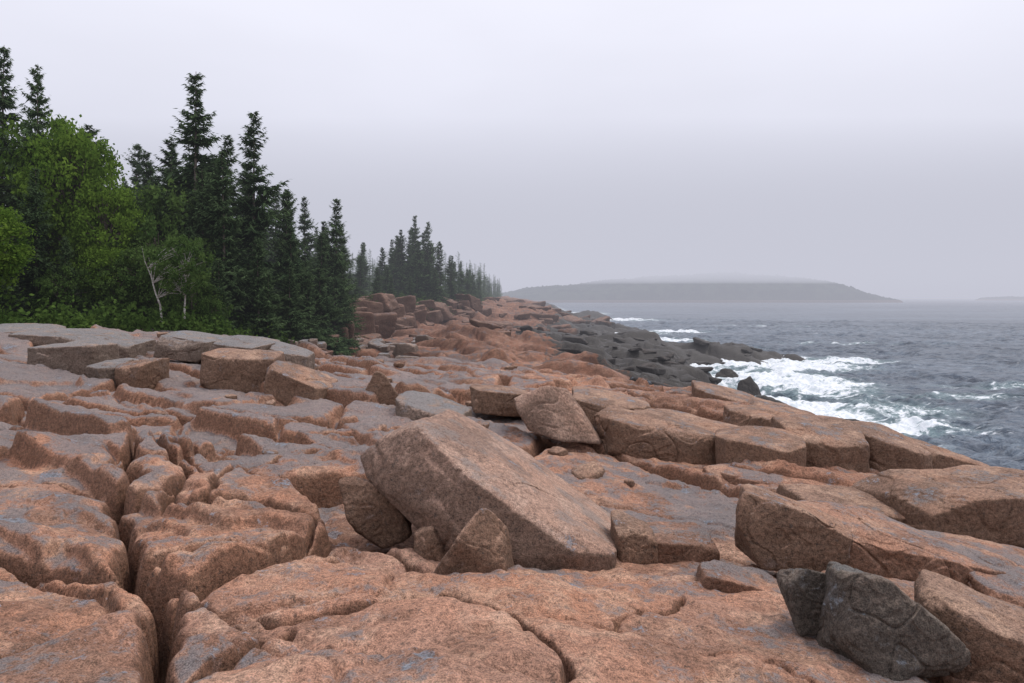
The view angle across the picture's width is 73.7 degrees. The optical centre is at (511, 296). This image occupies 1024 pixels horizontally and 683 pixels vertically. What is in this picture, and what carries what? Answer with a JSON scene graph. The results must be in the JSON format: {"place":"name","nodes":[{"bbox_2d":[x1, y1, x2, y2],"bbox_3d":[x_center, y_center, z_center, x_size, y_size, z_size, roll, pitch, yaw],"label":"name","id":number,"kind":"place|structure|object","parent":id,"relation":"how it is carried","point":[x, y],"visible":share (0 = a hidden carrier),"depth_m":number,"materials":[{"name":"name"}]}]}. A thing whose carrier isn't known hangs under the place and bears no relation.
{"place":"outdoors","nodes":[
{"label":"outdoors","id":0,"kind":"place"},
{"bbox_2d":[0,278,1001,682],"bbox_3d":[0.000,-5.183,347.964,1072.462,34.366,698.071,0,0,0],"label":"rocky shore ground","id":1,"kind":"structure","parent":0,"point":[194,536],"depth_m":5.96,"materials":[{"name":"pink stone"}]},
{"bbox_2d":[0,46,25,314],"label":"spruce tree","id":2,"kind":"object","parent":1,"relation":"on","point":[7,101],"visible":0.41,"depth_m":33.43,"materials":[{"name":"green plant"}]},
{"bbox_2d":[0,225,36,315],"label":"spruce tree","id":3,"kind":"object","parent":1,"relation":"on","point":[3,300],"visible":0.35,"depth_m":28.86,"materials":[{"name":"green plant"}]},
{"bbox_2d":[0,203,37,290],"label":"maple tree","id":4,"kind":"object","parent":1,"relation":"on","point":[19,255],"visible":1,"depth_m":26.17,"materials":[{"name":"green plant"}]},
{"bbox_2d":[2,167,60,323],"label":"spruce tree","id":5,"kind":"object","parent":1,"relation":"on","point":[34,218],"visible":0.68,"depth_m":29.43,"materials":[{"name":"green plant"}]},
{"bbox_2d":[0,323,65,333],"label":"granite slab","id":6,"kind":"structure","parent":1,"relation":"on","point":[11,328],"depth_m":21.69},
{"bbox_2d":[0,65,76,319],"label":"spruce tree","id":7,"kind":"object","parent":1,"relation":"on","point":[38,126],"visible":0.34,"depth_m":32.34,"materials":[{"name":"green plant"}]},
{"bbox_2d":[0,106,116,287],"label":"maple tree","id":8,"kind":"object","parent":1,"relation":"on","point":[14,144],"visible":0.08,"depth_m":32.82,"materials":[{"name":"green plant"}]},
{"bbox_2d":[28,264,100,317],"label":"alder tree","id":9,"kind":"object","parent":1,"relation":"on","point":[46,282],"visible":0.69,"depth_m":28.95,"materials":[{"name":"green plant"}]},
{"bbox_2d":[2,117,131,279],"bbox_3d":[-20.929,-3.267,32.261,5.302,10.239,5.382,0,0,-29],"label":"maple tree","id":10,"kind":"object","parent":1,"relation":"on","point":[78,147],"visible":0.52,"depth_m":31.51,"materials":[{"name":"green plant"}]},
{"bbox_2d":[8,328,133,346],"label":"granite slab","id":11,"kind":"structure","parent":1,"relation":"on","point":[46,336],"depth_m":20.54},
{"bbox_2d":[53,236,88,324],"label":"spruce tree","id":12,"kind":"object","parent":1,"relation":"on","point":[64,243],"visible":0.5,"depth_m":29.35,"materials":[{"name":"green plant"}]},
{"bbox_2d":[27,339,119,375],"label":"granite block","id":13,"kind":"structure","parent":1,"relation":"on","point":[77,357],"depth_m":16.27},
{"bbox_2d":[53,168,150,306],"bbox_3d":[-18.850,-2.115,32.008,4.306,7.879,4.448,0,0,-25],"label":"maple tree","id":14,"kind":"object","parent":1,"relation":"on","point":[121,202],"visible":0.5,"depth_m":31.11,"materials":[{"name":"green plant"}]},
{"bbox_2d":[71,244,136,303],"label":"tree","id":15,"kind":"object","parent":1,"relation":"on","point":[103,254],"visible":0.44,"depth_m":29.85,"materials":[{"name":"green plant"}]},
{"bbox_2d":[77,256,145,320],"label":"alder tree","id":16,"kind":"object","parent":1,"relation":"on","point":[122,290],"visible":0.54,"depth_m":29.54,"materials":[{"name":"green plant"}]},
{"bbox_2d":[85,358,137,387],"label":"granite block","id":17,"kind":"structure","parent":1,"relation":"on","point":[105,369],"depth_m":15.77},
{"bbox_2d":[105,143,147,200],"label":"spruce tree","id":18,"kind":"object","parent":1,"relation":"on","point":[139,149],"visible":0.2,"depth_m":46.95,"materials":[{"name":"green plant"}]},
{"bbox_2d":[109,339,155,357],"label":"granite block","id":19,"kind":"structure","parent":1,"relation":"on","point":[131,348],"depth_m":20.12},
{"bbox_2d":[114,358,169,389],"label":"granite block","id":20,"kind":"structure","parent":1,"relation":"on","point":[150,373],"depth_m":15.71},
{"bbox_2d":[100,238,188,320],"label":"alder tree","id":21,"kind":"object","parent":1,"relation":"on","point":[131,256],"visible":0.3,"depth_m":30.05,"materials":[{"name":"green plant"}]},
{"bbox_2d":[134,150,155,215],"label":"spruce tree","id":22,"kind":"object","parent":1,"relation":"on","point":[147,168],"visible":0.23,"depth_m":41.97,"materials":[{"name":"green plant"}]},
{"bbox_2d":[99,212,201,307],"bbox_3d":[-17.225,-0.889,32.295,4.357,6.294,4.958,0,0,-39],"label":"alder tree","id":23,"kind":"object","parent":1,"relation":"on","point":[148,227],"visible":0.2,"depth_m":31.78,"materials":[{"name":"green plant"}]},
{"bbox_2d":[147,137,184,263],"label":"spruce tree","id":24,"kind":"object","parent":1,"relation":"on","point":[169,154],"visible":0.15,"depth_m":38.04,"materials":[{"name":"green plant"}]},
{"bbox_2d":[109,178,229,279],"bbox_3d":[-17.747,-1.796,34.569,6.361,8.362,6.295,0,0,-43],"label":"alder tree","id":25,"kind":"object","parent":1,"relation":"on","point":[148,202],"visible":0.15,"depth_m":33.53,"materials":[{"name":"green plant"}]},
{"bbox_2d":[153,190,185,249],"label":"spruce tree","id":26,"kind":"object","parent":1,"relation":"on","point":[163,201],"visible":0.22,"depth_m":33.32,"materials":[{"name":"green plant"}]},
{"bbox_2d":[129,251,210,319],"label":"alder tree","id":27,"kind":"object","parent":1,"relation":"on","point":[150,294],"visible":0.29,"depth_m":29.89,"materials":[{"name":"green plant"}]},
{"bbox_2d":[137,235,220,324],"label":"birch tree","id":28,"kind":"object","parent":1,"relation":"on","point":[185,268],"visible":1,"depth_m":28.54,"materials":[{"name":"green plant"}]},
{"bbox_2d":[153,330,230,362],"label":"granite slab","id":29,"kind":"structure","parent":1,"relation":"on","point":[188,346],"depth_m":18.71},
{"bbox_2d":[172,226,211,330],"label":"spruce tree","id":30,"kind":"object","parent":1,"relation":"on","point":[189,232],"visible":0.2,"depth_m":31.43,"materials":[{"name":"green plant"}]},
{"bbox_2d":[164,272,225,320],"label":"alder tree","id":31,"kind":"object","parent":1,"relation":"on","point":[193,301],"visible":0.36,"depth_m":30.55,"materials":[{"name":"green plant"}]},
{"bbox_2d":[146,72,249,319],"bbox_3d":[-16.628,-4.409,36.231,5.592,14.783,6.001,0,0,-45],"label":"spruce tree","id":32,"kind":"object","parent":1,"relation":"on","point":[195,140],"visible":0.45,"depth_m":35.76,"materials":[{"name":"green plant"}]},
{"bbox_2d":[174,171,221,286],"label":"spruce tree","id":33,"kind":"object","parent":1,"relation":"on","point":[197,223],"visible":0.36,"depth_m":34.09,"materials":[{"name":"green plant"}]},
{"bbox_2d":[195,295,235,329],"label":"alder tree","id":34,"kind":"object","parent":1,"relation":"on","point":[214,304],"visible":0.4,"depth_m":30.49,"materials":[{"name":"green plant"}]},
{"bbox_2d":[197,258,236,330],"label":"spruce tree","id":35,"kind":"object","parent":1,"relation":"on","point":[218,273],"visible":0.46,"depth_m":31.43,"materials":[{"name":"green plant"}]},
{"bbox_2d":[191,150,260,335],"bbox_3d":[-14.386,-2.001,34.378,4.395,10.598,4.430,0,0,9],"label":"spruce tree","id":36,"kind":"object","parent":1,"relation":"on","point":[211,213],"visible":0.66,"depth_m":33.83,"materials":[{"name":"green plant"}]},
{"bbox_2d":[0,279,464,343],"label":"undergrowth","id":37,"kind":"object","parent":1,"relation":"on","point":[171,322],"visible":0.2,"depth_m":28.06,"materials":[{"name":"green plant"}]},
{"bbox_2d":[209,135,275,318],"bbox_3d":[-15.560,-3.106,38.035,4.876,11.928,4.702,0,0,37],"label":"spruce tree","id":38,"kind":"object","parent":1,"relation":"on","point":[229,151],"visible":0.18,"depth_m":37.87,"materials":[{"name":"green plant"}]},
{"bbox_2d":[200,348,285,392],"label":"granite block","id":39,"kind":"structure","parent":1,"relation":"on","point":[243,370],"depth_m":16.04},
{"bbox_2d":[209,335,280,350],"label":"granite slab","id":40,"kind":"structure","parent":1,"relation":"on","point":[246,342],"depth_m":19.16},
{"bbox_2d":[233,174,272,312],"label":"spruce tree","id":41,"kind":"object","parent":1,"relation":"on","point":[264,245],"visible":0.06,"depth_m":43.75,"materials":[{"name":"green plant"}]},
{"bbox_2d":[236,237,286,340],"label":"spruce tree","id":42,"kind":"object","parent":1,"relation":"on","point":[258,259],"visible":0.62,"depth_m":34.36,"materials":[{"name":"green plant"}]},
{"bbox_2d":[246,273,281,338],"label":"spruce tree","id":43,"kind":"object","parent":1,"relation":"on","point":[266,319],"visible":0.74,"depth_m":33.36,"materials":[{"name":"green plant"}]},
{"bbox_2d":[225,111,304,333],"bbox_3d":[-13.695,-3.343,36.763,5.310,13.471,5.508,0,0,-9],"label":"spruce tree","id":44,"kind":"object","parent":1,"relation":"on","point":[263,215],"visible":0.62,"depth_m":36.64,"materials":[{"name":"green plant"}]},
{"bbox_2d":[261,193,281,292],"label":"spruce tree","id":45,"kind":"object","parent":1,"relation":"on","point":[270,234],"visible":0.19,"depth_m":60.04,"materials":[{"name":"green plant"}]},
{"bbox_2d":[270,341,314,368],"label":"granite slab","id":46,"kind":"structure","parent":1,"relation":"on","point":[295,354],"depth_m":19.17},
{"bbox_2d":[269,189,317,333],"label":"spruce tree","id":47,"kind":"object","parent":1,"relation":"on","point":[285,220],"visible":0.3,"depth_m":39.84,"materials":[{"name":"green plant"}]},
{"bbox_2d":[277,267,318,339],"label":"spruce tree","id":48,"kind":"object","parent":1,"relation":"on","point":[291,316],"visible":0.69,"depth_m":36.43,"materials":[{"name":"green plant"}]},
{"bbox_2d":[264,360,337,405],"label":"granite block","id":49,"kind":"structure","parent":1,"relation":"on","point":[285,383],"depth_m":15.03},
{"bbox_2d":[271,226,331,340],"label":"spruce tree","id":50,"kind":"object","parent":1,"relation":"on","point":[288,261],"visible":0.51,"depth_m":38.33,"materials":[{"name":"green plant"}]},
{"bbox_2d":[270,190,338,338],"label":"spruce tree","id":51,"kind":"object","parent":1,"relation":"on","point":[297,248],"visible":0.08,"depth_m":41.96,"materials":[{"name":"green plant"}]},
{"bbox_2d":[294,196,317,291],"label":"spruce tree","id":52,"kind":"object","parent":1,"relation":"on","point":[304,223],"visible":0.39,"depth_m":58.39,"materials":[{"name":"green plant"}]},
{"bbox_2d":[294,272,328,341],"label":"spruce tree","id":53,"kind":"object","parent":1,"relation":"on","point":[307,299],"visible":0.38,"depth_m":38.82,"materials":[{"name":"green plant"}]},
{"bbox_2d":[305,232,346,345],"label":"spruce tree","id":54,"kind":"object","parent":1,"relation":"on","point":[323,248],"visible":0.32,"depth_m":44.49,"materials":[{"name":"green plant"}]},
{"bbox_2d":[297,267,359,355],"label":"spruce tree","id":55,"kind":"object","parent":1,"relation":"on","point":[325,310],"visible":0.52,"depth_m":41.32,"materials":[{"name":"green plant"}]},
{"bbox_2d":[305,221,357,311],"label":"spruce tree","id":56,"kind":"object","parent":1,"relation":"on","point":[324,224],"visible":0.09,"depth_m":50.01,"materials":[{"name":"green plant"}]},
{"bbox_2d":[308,199,359,354],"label":"spruce tree","id":57,"kind":"object","parent":1,"relation":"on","point":[336,256],"visible":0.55,"depth_m":47.80,"materials":[{"name":"green plant"}]},
{"bbox_2d":[325,267,362,354],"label":"spruce tree","id":58,"kind":"object","parent":1,"relation":"on","point":[340,320],"visible":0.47,"depth_m":46.92,"materials":[{"name":"green plant"}]},
{"bbox_2d":[339,247,363,323],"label":"spruce tree","id":59,"kind":"object","parent":1,"relation":"on","point":[346,275],"visible":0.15,"depth_m":51.99,"materials":[{"name":"green plant"}]},
{"bbox_2d":[278,335,433,358],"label":"cove boulders","id":60,"kind":"object","parent":1,"relation":"on","point":[399,350],"visible":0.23,"depth_m":40.60,"materials":[{"name":"grey stone"}]},
{"bbox_2d":[350,256,367,295],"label":"spruce tree","id":61,"kind":"object","parent":1,"relation":"on","point":[359,274],"visible":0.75,"depth_m":91.91,"materials":[{"name":"green plant"}]},
{"bbox_2d":[353,244,372,293],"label":"spruce tree","id":62,"kind":"object","parent":1,"relation":"on","point":[367,287],"visible":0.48,"depth_m":106.34,"materials":[{"name":"green plant"}]},
{"bbox_2d":[338,476,411,548],"bbox_3d":[-1.390,2.207,7.109,0.752,0.745,0.776,0,0,0],"label":"granite boulder","id":63,"kind":"object","parent":1,"relation":"on","point":[374,515],"visible":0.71,"depth_m":6.83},
{"bbox_2d":[365,371,398,405],"bbox_3d":[-2.873,2.069,15.385,0.812,0.858,0.780,0,0,0],"label":"granite boulder","id":64,"kind":"object","parent":1,"relation":"on","point":[380,386],"visible":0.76,"depth_m":15.03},
{"bbox_2d":[383,253,399,296],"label":"spruce tree","id":65,"kind":"object","parent":1,"relation":"on","point":[394,273],"visible":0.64,"depth_m":105.81,"materials":[{"name":"green plant"}]},
{"bbox_2d":[156,332,634,486],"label":"loose stones","id":66,"kind":"object","parent":1,"relation":"on","point":[592,469],"visible":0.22,"depth_m":10.41,"materials":[{"name":"brown stone"}]},
{"bbox_2d":[302,293,491,355],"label":"bluff rocks","id":67,"kind":"object","parent":1,"relation":"on","point":[385,315],"visible":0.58,"depth_m":76.83,"materials":[{"name":"stone"}]},
{"bbox_2d":[392,230,411,295],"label":"spruce tree","id":68,"kind":"object","parent":1,"relation":"on","point":[401,254],"visible":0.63,"depth_m":109.90,"materials":[{"name":"green plant"}]},
{"bbox_2d":[403,215,424,273],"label":"spruce tree","id":69,"kind":"object","parent":1,"relation":"on","point":[414,232],"visible":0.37,"depth_m":111.77,"materials":[{"name":"green plant"}]},
{"bbox_2d":[403,241,429,299],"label":"spruce tree","id":70,"kind":"object","parent":1,"relation":"on","point":[421,266],"visible":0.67,"depth_m":106.00,"materials":[{"name":"green plant"}]},
{"bbox_2d":[344,241,502,300],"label":"distant forest","id":71,"kind":"object","parent":1,"relation":"on","point":[487,291],"visible":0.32,"depth_m":190.74,"materials":[{"name":"plant"}]},
{"bbox_2d":[414,526,445,561],"bbox_3d":[-0.767,2.375,6.622,0.333,0.420,0.623,0,0,0],"label":"granite boulder","id":72,"kind":"object","parent":1,"relation":"on","point":[428,545],"visible":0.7,"depth_m":6.38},
{"bbox_2d":[421,259,442,301],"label":"spruce tree","id":73,"kind":"object","parent":1,"relation":"on","point":[427,291],"visible":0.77,"depth_m":106.86,"materials":[{"name":"green plant"}]},
{"bbox_2d":[395,391,471,420],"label":"granite slab","id":74,"kind":"structure","parent":1,"relation":"on","point":[414,405],"depth_m":13.71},
{"bbox_2d":[422,221,444,295],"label":"spruce tree","id":75,"kind":"object","parent":1,"relation":"on","point":[431,257],"visible":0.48,"depth_m":112.57,"materials":[{"name":"green plant"}]},
{"bbox_2d":[428,267,446,303],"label":"spruce tree","id":76,"kind":"object","parent":1,"relation":"on","point":[434,297],"visible":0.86,"depth_m":105.81,"materials":[{"name":"green plant"}]},
{"bbox_2d":[431,241,449,305],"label":"spruce tree","id":77,"kind":"object","parent":1,"relation":"on","point":[439,269],"visible":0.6,"depth_m":113.82,"materials":[{"name":"green plant"}]},
{"bbox_2d":[320,319,564,372],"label":"shore boulders","id":78,"kind":"object","parent":1,"relation":"on","point":[478,324],"visible":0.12,"depth_m":61.06,"materials":[{"name":"stone"}]},
{"bbox_2d":[443,255,457,299],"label":"spruce tree","id":79,"kind":"object","parent":1,"relation":"on","point":[451,286],"visible":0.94,"depth_m":117.77,"materials":[{"name":"green plant"}]},
{"bbox_2d":[433,508,514,574],"bbox_3d":[-0.339,2.267,5.924,0.713,0.921,0.641,0,0,10],"label":"granite boulder","id":80,"kind":"object","parent":1,"relation":"on","point":[482,543],"visible":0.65,"depth_m":5.69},
{"bbox_2d":[360,409,616,571],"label":"leaning granite slab","id":81,"kind":"structure","parent":1,"relation":"on","point":[448,474],"depth_m":6.64,"materials":[{"name":"stone"}]},
{"bbox_2d":[470,384,527,416],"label":"granite slab","id":82,"kind":"structure","parent":1,"relation":"on","point":[497,400],"depth_m":14.68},
{"bbox_2d":[462,297,615,334],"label":"headland rocks","id":83,"kind":"object","parent":1,"relation":"on","point":[543,318],"visible":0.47,"depth_m":144.99,"materials":[{"name":"stone"}]},
{"bbox_2d":[514,385,601,443],"bbox_3d":[0.883,2.196,12.808,1.706,1.128,1.591,0,0,0],"label":"granite boulder","id":84,"kind":"object","parent":1,"relation":"on","point":[555,413],"visible":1,"depth_m":12.31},
{"bbox_2d":[572,386,650,424],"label":"granite slab","id":85,"kind":"structure","parent":1,"relation":"on","point":[591,402],"depth_m":15.00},
{"bbox_2d":[610,510,657,564],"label":"granite block","id":86,"kind":"structure","parent":1,"relation":"on","point":[633,539],"depth_m":6.62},
{"bbox_2d":[516,325,784,386],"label":"wet shore rocks","id":87,"kind":"object","parent":1,"relation":"on","point":[650,366],"visible":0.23,"depth_m":58.82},
{"bbox_2d":[593,406,715,464],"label":"granite slab","id":88,"kind":"structure","parent":1,"relation":"on","point":[637,434],"depth_m":12.32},
{"bbox_2d":[647,522,719,563],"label":"granite block","id":89,"kind":"structure","parent":1,"relation":"on","point":[683,541],"depth_m":6.90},
{"bbox_2d":[634,408,738,431],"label":"granite slab","id":90,"kind":"structure","parent":1,"relation":"on","point":[695,420],"depth_m":14.55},
{"bbox_2d":[691,380,754,401],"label":"granite block","id":91,"kind":"structure","parent":1,"relation":"on","point":[701,389],"depth_m":19.27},
{"bbox_2d":[696,560,780,593],"bbox_3d":[2.031,2.760,6.171,0.872,0.729,0.610,0,0,0],"label":"granite block","id":92,"kind":"object","parent":1,"relation":"on","point":[722,576],"depth_m":6.03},
{"bbox_2d":[702,463,830,484],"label":"granite slab","id":93,"kind":"structure","parent":1,"relation":"on","point":[732,475],"depth_m":10.80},
{"bbox_2d":[715,426,805,466],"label":"granite block","id":94,"kind":"structure","parent":93,"relation":"on","point":[739,444],"depth_m":11.56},
{"bbox_2d":[723,404,810,426],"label":"granite block","id":95,"kind":"structure","parent":1,"relation":"on","point":[748,415],"depth_m":15.60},
{"bbox_2d":[748,397,814,414],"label":"granite block","id":96,"kind":"structure","parent":1,"relation":"on","point":[755,401],"depth_m":17.60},
{"bbox_2d":[734,484,852,571],"bbox_3d":[2.853,2.313,6.986,1.342,0.771,0.979,0,0,0],"label":"granite boulder","id":97,"kind":"object","parent":1,"relation":"on","point":[774,531],"visible":0.94,"depth_m":6.56,"materials":[{"name":"stone"}]},
{"bbox_2d":[776,568,825,636],"bbox_3d":[2.229,2.244,5.227,0.374,0.458,0.557,0,0,0],"label":"dark boulder","id":98,"kind":"object","parent":1,"relation":"on","point":[802,591],"visible":0.88,"depth_m":5.01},
{"bbox_2d":[771,414,869,472],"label":"granite block","id":99,"kind":"structure","parent":1,"relation":"on","point":[830,441],"depth_m":12.15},
{"bbox_2d":[776,483,905,523],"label":"granite block","id":100,"kind":"structure","parent":1,"relation":"on","point":[846,495],"depth_m":9.37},
{"bbox_2d":[848,420,932,471],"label":"granite block","id":101,"kind":"structure","parent":1,"relation":"on","point":[890,448],"depth_m":12.33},
{"bbox_2d":[816,561,970,680],"bbox_3d":[2.609,2.259,4.752,0.922,0.801,0.848,0,0,0],"label":"dark boulder","id":102,"kind":"object","parent":1,"relation":"on","point":[879,625],"visible":0.91,"depth_m":4.47,"materials":[{"name":"stone"}]},
{"bbox_2d":[852,465,1023,547],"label":"granite block","id":103,"kind":"structure","parent":1,"relation":"on","point":[982,502],"depth_m":8.67,"materials":[{"name":"stone"}]},
{"bbox_2d":[904,435,988,468],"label":"granite block","id":104,"kind":"structure","parent":1,"relation":"on","point":[942,458],"depth_m":12.55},
{"bbox_2d":[914,569,1023,682],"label":"granite block","id":105,"kind":"structure","parent":1,"relation":"on","point":[987,631],"depth_m":4.72,"materials":[{"name":"stone"}]},
{"bbox_2d":[920,530,1023,607],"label":"granite slab","id":106,"kind":"structure","parent":1,"relation":"on","point":[1008,586],"depth_m":6.94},
{"bbox_2d":[799,500,1005,584],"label":"granite slab","id":107,"kind":"structure","parent":106,"relation":"on","point":[883,545],"depth_m":6.82,"materials":[{"name":"stone"}]},
{"bbox_2d":[987,595,1023,609],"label":"granite slab","id":108,"kind":"structure","parent":1,"relation":"on","point":[1018,606],"depth_m":6.27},
{"bbox_2d":[821,570,913,599],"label":"granite slab","id":109,"kind":"structure","parent":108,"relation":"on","point":[906,587],"depth_m":6.23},
{"bbox_2d":[0,0,1023,297],"label":"sky","id":110,"kind":"structure","parent":0,"point":[874,147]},
{"bbox_2d":[492,271,902,302],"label":"forested island","id":111,"kind":"structure","parent":0,"point":[728,287],"depth_m":948.71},
{"bbox_2d":[549,298,1023,469],"bbox_3d":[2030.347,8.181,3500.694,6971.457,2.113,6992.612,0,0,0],"label":"sea","id":112,"kind":"structure","parent":0,"point":[947,373],"depth_m":89.78,"materials":[{"name":"liquid"}]},
{"bbox_2d":[737,376,761,395],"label":"sea rock","id":113,"kind":"object","parent":112,"relation":"in","point":[749,385],"visible":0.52,"depth_m":54.66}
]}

